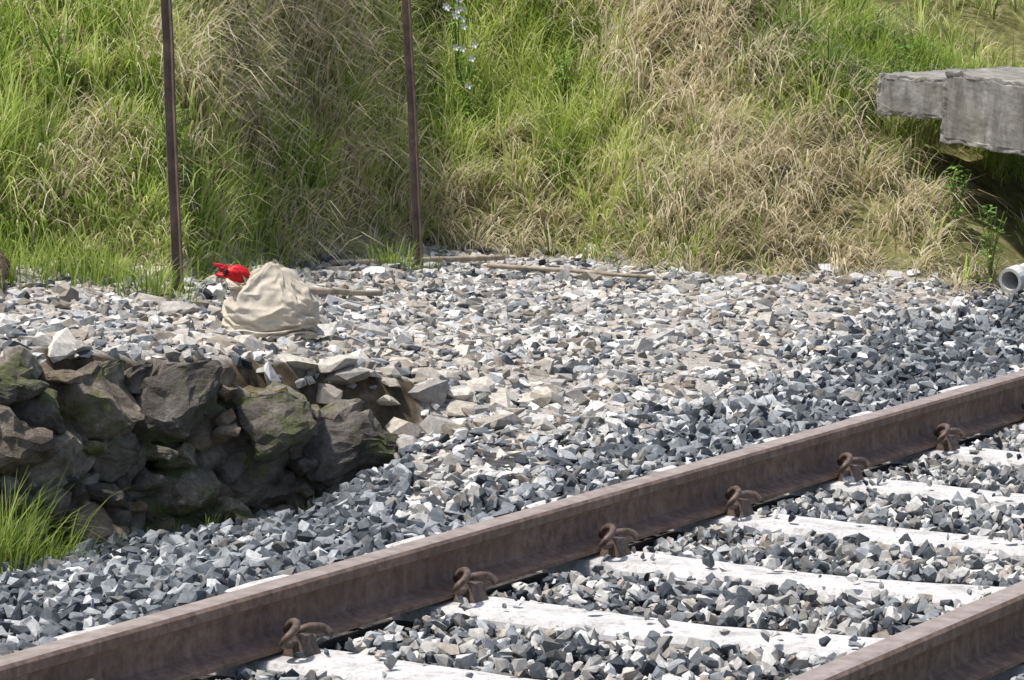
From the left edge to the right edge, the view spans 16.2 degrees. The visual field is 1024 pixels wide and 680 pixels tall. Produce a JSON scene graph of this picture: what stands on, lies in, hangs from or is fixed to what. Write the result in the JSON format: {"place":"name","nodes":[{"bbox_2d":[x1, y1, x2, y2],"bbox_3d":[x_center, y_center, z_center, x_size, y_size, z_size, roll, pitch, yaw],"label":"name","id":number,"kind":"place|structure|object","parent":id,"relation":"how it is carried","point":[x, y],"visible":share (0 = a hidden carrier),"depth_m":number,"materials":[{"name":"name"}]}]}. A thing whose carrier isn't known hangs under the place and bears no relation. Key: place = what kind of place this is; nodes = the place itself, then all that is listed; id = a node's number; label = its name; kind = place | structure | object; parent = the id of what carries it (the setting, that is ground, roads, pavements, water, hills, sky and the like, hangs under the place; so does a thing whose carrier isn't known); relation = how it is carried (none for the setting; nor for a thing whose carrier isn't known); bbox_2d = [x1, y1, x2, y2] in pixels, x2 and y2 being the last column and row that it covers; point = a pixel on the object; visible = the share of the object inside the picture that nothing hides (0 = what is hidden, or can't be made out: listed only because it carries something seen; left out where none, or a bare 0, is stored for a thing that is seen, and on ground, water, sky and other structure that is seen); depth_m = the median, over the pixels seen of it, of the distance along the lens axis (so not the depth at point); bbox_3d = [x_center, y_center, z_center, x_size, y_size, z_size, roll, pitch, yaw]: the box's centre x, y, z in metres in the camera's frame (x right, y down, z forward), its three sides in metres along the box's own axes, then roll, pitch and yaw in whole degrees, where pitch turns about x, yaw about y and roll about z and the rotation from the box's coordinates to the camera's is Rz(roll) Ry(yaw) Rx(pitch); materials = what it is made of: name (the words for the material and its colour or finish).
{"place":"outdoors","nodes":[
{"label":"outdoors","id":0,"kind":"place"},
{"bbox_2d":[0,289,1023,679],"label":"ballast gravel","id":1,"kind":"structure","parent":0,"point":[896,355],"depth_m":9.47,"materials":[{"name":"grey gravel"}]},
{"bbox_2d":[17,518,120,559],"bbox_3d":[-1.281,0.575,10.114,0.346,0.169,0.374,-5,8,-39],"label":"grass tuft","id":2,"kind":"object","parent":1,"relation":"on","point":[53,555],"visible":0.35,"depth_m":10.11,"materials":[{"name":"green plant"}]},
{"bbox_2d":[99,522,179,552],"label":"grass tuft","id":3,"kind":"object","parent":1,"relation":"on","point":[128,536],"visible":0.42,"depth_m":10.32,"materials":[{"name":"green plant"}]},
{"bbox_2d":[999,263,1023,292],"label":"drain pipe","id":4,"kind":"object","parent":1,"relation":"on","point":[1011,279],"visible":1,"depth_m":14.70,"materials":[{"name":"plastic"}]},
{"bbox_2d":[0,0,1023,679],"bbox_3d":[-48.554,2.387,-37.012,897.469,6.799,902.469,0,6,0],"label":"ground","id":5,"kind":"structure","parent":0,"point":[410,408],"depth_m":15.30,"materials":[{"name":"green plant"}]},
{"bbox_2d":[0,248,10,289],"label":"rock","id":6,"kind":"object","parent":5,"relation":"on","point":[5,271],"visible":0.95,"depth_m":12.18,"materials":[{"name":"brown stone"}]},
{"bbox_2d":[0,214,114,290],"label":"grass tuft","id":7,"kind":"object","parent":5,"relation":"on","point":[12,270],"visible":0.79,"depth_m":12.42,"materials":[{"name":"green plant"}]},
{"bbox_2d":[37,24,80,91],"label":"leafy weed","id":8,"kind":"object","parent":5,"relation":"on","point":[60,47],"visible":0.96,"depth_m":13.51,"materials":[{"name":"green plant"}]},
{"bbox_2d":[0,461,119,573],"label":"grass tuft","id":9,"kind":"object","parent":5,"relation":"on","point":[8,555],"visible":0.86,"depth_m":9.89,"materials":[{"name":"green plant"}]},
{"bbox_2d":[1,219,216,304],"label":"grass tuft","id":10,"kind":"object","parent":5,"relation":"on","point":[100,273],"visible":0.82,"depth_m":12.49,"materials":[{"name":"green plant"}]},
{"bbox_2d":[75,239,227,301],"bbox_3d":[-1.224,-0.225,12.448,0.495,0.239,0.591,2,7,19],"label":"grass tuft","id":11,"kind":"object","parent":5,"relation":"on","point":[154,286],"visible":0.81,"depth_m":12.37,"materials":[{"name":"green plant"}]},
{"bbox_2d":[160,0,183,293],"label":"iron fence post","id":12,"kind":"object","parent":5,"relation":"on","point":[171,128],"visible":0.74,"depth_m":12.48,"materials":[{"name":"metal"}]},
{"bbox_2d":[148,99,204,176],"bbox_3d":[-1.243,-0.735,13.288,0.228,0.316,0.197,-4,7,-33],"label":"leafy weed","id":13,"kind":"object","parent":5,"relation":"on","point":[182,126],"visible":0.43,"depth_m":13.26,"materials":[{"name":"green plant"}]},
{"bbox_2d":[174,509,232,528],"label":"grass tuft","id":14,"kind":"object","parent":5,"relation":"on","point":[206,522],"visible":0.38,"depth_m":10.61,"materials":[{"name":"green plant"}]},
{"bbox_2d":[0,345,417,559],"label":"stone retaining wall","id":15,"kind":"structure","parent":5,"relation":"on","point":[202,436],"depth_m":10.55,"materials":[{"name":"grey stone"}]},
{"bbox_2d":[202,249,351,288],"bbox_3d":[-0.985,-0.236,13.271,0.666,0.196,0.606,2,6,18],"label":"grass tuft","id":16,"kind":"object","parent":5,"relation":"on","point":[250,269],"visible":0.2,"depth_m":13.27,"materials":[{"name":"green plant"}]},
{"bbox_2d":[242,171,348,271],"bbox_3d":[-1.010,-0.459,14.072,0.754,0.445,0.844,0,6,0],"label":"grass tuft","id":17,"kind":"object","parent":5,"relation":"on","point":[274,251],"visible":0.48,"depth_m":14.03,"materials":[{"name":"green plant"}]},
{"bbox_2d":[295,490,336,511],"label":"grass tuft","id":18,"kind":"object","parent":5,"relation":"on","point":[304,508],"visible":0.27,"depth_m":10.78,"materials":[{"name":"green plant"}]},
{"bbox_2d":[309,287,382,295],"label":"fallen branch","id":19,"kind":"object","parent":5,"relation":"on","point":[329,291],"visible":0.84,"depth_m":13.19,"materials":[{"name":"brown wood"}]},
{"bbox_2d":[329,228,445,271],"bbox_3d":[-0.509,-0.350,14.634,0.612,0.208,0.707,-4,8,-35],"label":"grass tuft","id":20,"kind":"object","parent":5,"relation":"on","point":[389,257],"visible":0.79,"depth_m":14.64,"materials":[{"name":"green plant"}]},
{"bbox_2d":[391,2,424,57],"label":"leafy weed","id":21,"kind":"object","parent":5,"relation":"on","point":[412,22],"visible":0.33,"depth_m":16.78,"materials":[{"name":"green plant"}]},
{"bbox_2d":[401,0,423,267],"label":"iron fence post","id":22,"kind":"object","parent":5,"relation":"on","point":[412,119],"visible":0.74,"depth_m":14.73,"materials":[{"name":"brown metal"}]},
{"bbox_2d":[328,255,505,266],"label":"fallen branch","id":23,"kind":"object","parent":5,"relation":"on","point":[452,259],"visible":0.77,"depth_m":15.14,"materials":[{"name":"brown wood"}]},
{"bbox_2d":[439,0,477,102],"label":"flowering weed","id":24,"kind":"object","parent":5,"relation":"on","point":[456,15],"visible":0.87,"depth_m":16.84,"materials":[{"name":"green plant"}]},
{"bbox_2d":[0,244,936,448],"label":"loose rocks","id":25,"kind":"object","parent":5,"relation":"on","point":[64,343],"visible":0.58,"depth_m":11.15,"materials":[{"name":"stone"}]},
{"bbox_2d":[450,41,486,124],"bbox_3d":[-0.199,-1.164,16.699,0.210,0.449,0.205,-4,7,-32],"label":"flowering weed","id":26,"kind":"object","parent":5,"relation":"on","point":[469,86],"visible":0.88,"depth_m":16.69,"materials":[{"name":"green plant"}]},
{"bbox_2d":[0,237,1004,512],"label":"crushed stone gravel","id":27,"kind":"structure","parent":5,"relation":"on","point":[472,313],"depth_m":12.67,"materials":[{"name":"grey gravel"}]},
{"bbox_2d":[213,259,325,340],"bbox_3d":[-0.788,-0.135,11.718,0.361,0.252,0.263,0,6,0],"label":"cloth sack","id":28,"kind":"object","parent":27,"relation":"on","point":[277,299],"visible":0.98,"depth_m":11.63,"materials":[{"name":"beige fabric"}]},
{"bbox_2d":[0,367,1023,679],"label":"railway track","id":29,"kind":"structure","parent":5,"relation":"on","point":[274,623],"depth_m":8.36,"materials":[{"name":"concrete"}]},
{"bbox_2d":[550,48,581,105],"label":"leafy weed","id":30,"kind":"object","parent":5,"relation":"on","point":[565,84],"visible":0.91,"depth_m":16.96,"materials":[{"name":"green plant"}]},
{"bbox_2d":[486,263,655,278],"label":"fallen branch","id":31,"kind":"object","parent":5,"relation":"on","point":[529,268],"visible":0.98,"depth_m":15.21,"materials":[{"name":"brown wood"}]},
{"bbox_2d":[778,159,805,177],"bbox_3d":[1.227,-0.747,15.757,0.162,0.097,0.123,-4,7,-34],"label":"bank rock","id":32,"kind":"object","parent":5,"relation":"on","point":[787,169],"visible":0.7,"depth_m":15.70,"materials":[{"name":"grey stone"}]},
{"bbox_2d":[889,44,917,123],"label":"leafy weed","id":33,"kind":"object","parent":5,"relation":"on","point":[903,59],"visible":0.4,"depth_m":16.04,"materials":[{"name":"green plant"}]},
{"bbox_2d":[866,0,1023,68],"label":"hillside grass","id":34,"kind":"structure","parent":5,"relation":"on","point":[946,24],"depth_m":18.10,"materials":[{"name":"green plant"}]},
{"bbox_2d":[876,66,1023,155],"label":"concrete culvert","id":35,"kind":"object","parent":5,"relation":"on","point":[982,108],"visible":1,"depth_m":15.42,"materials":[{"name":"grey concrete"}]},
{"bbox_2d":[937,164,978,230],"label":"leafy weed","id":36,"kind":"object","parent":5,"relation":"on","point":[957,209],"visible":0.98,"depth_m":15.36,"materials":[{"name":"green plant"}]},
{"bbox_2d":[970,204,1009,286],"bbox_3d":[2.007,-0.387,15.044,0.203,0.359,0.184,-2,7,-21],"label":"leafy weed","id":37,"kind":"object","parent":5,"relation":"on","point":[990,258],"visible":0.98,"depth_m":15.04,"materials":[{"name":"green plant"}]}
]}

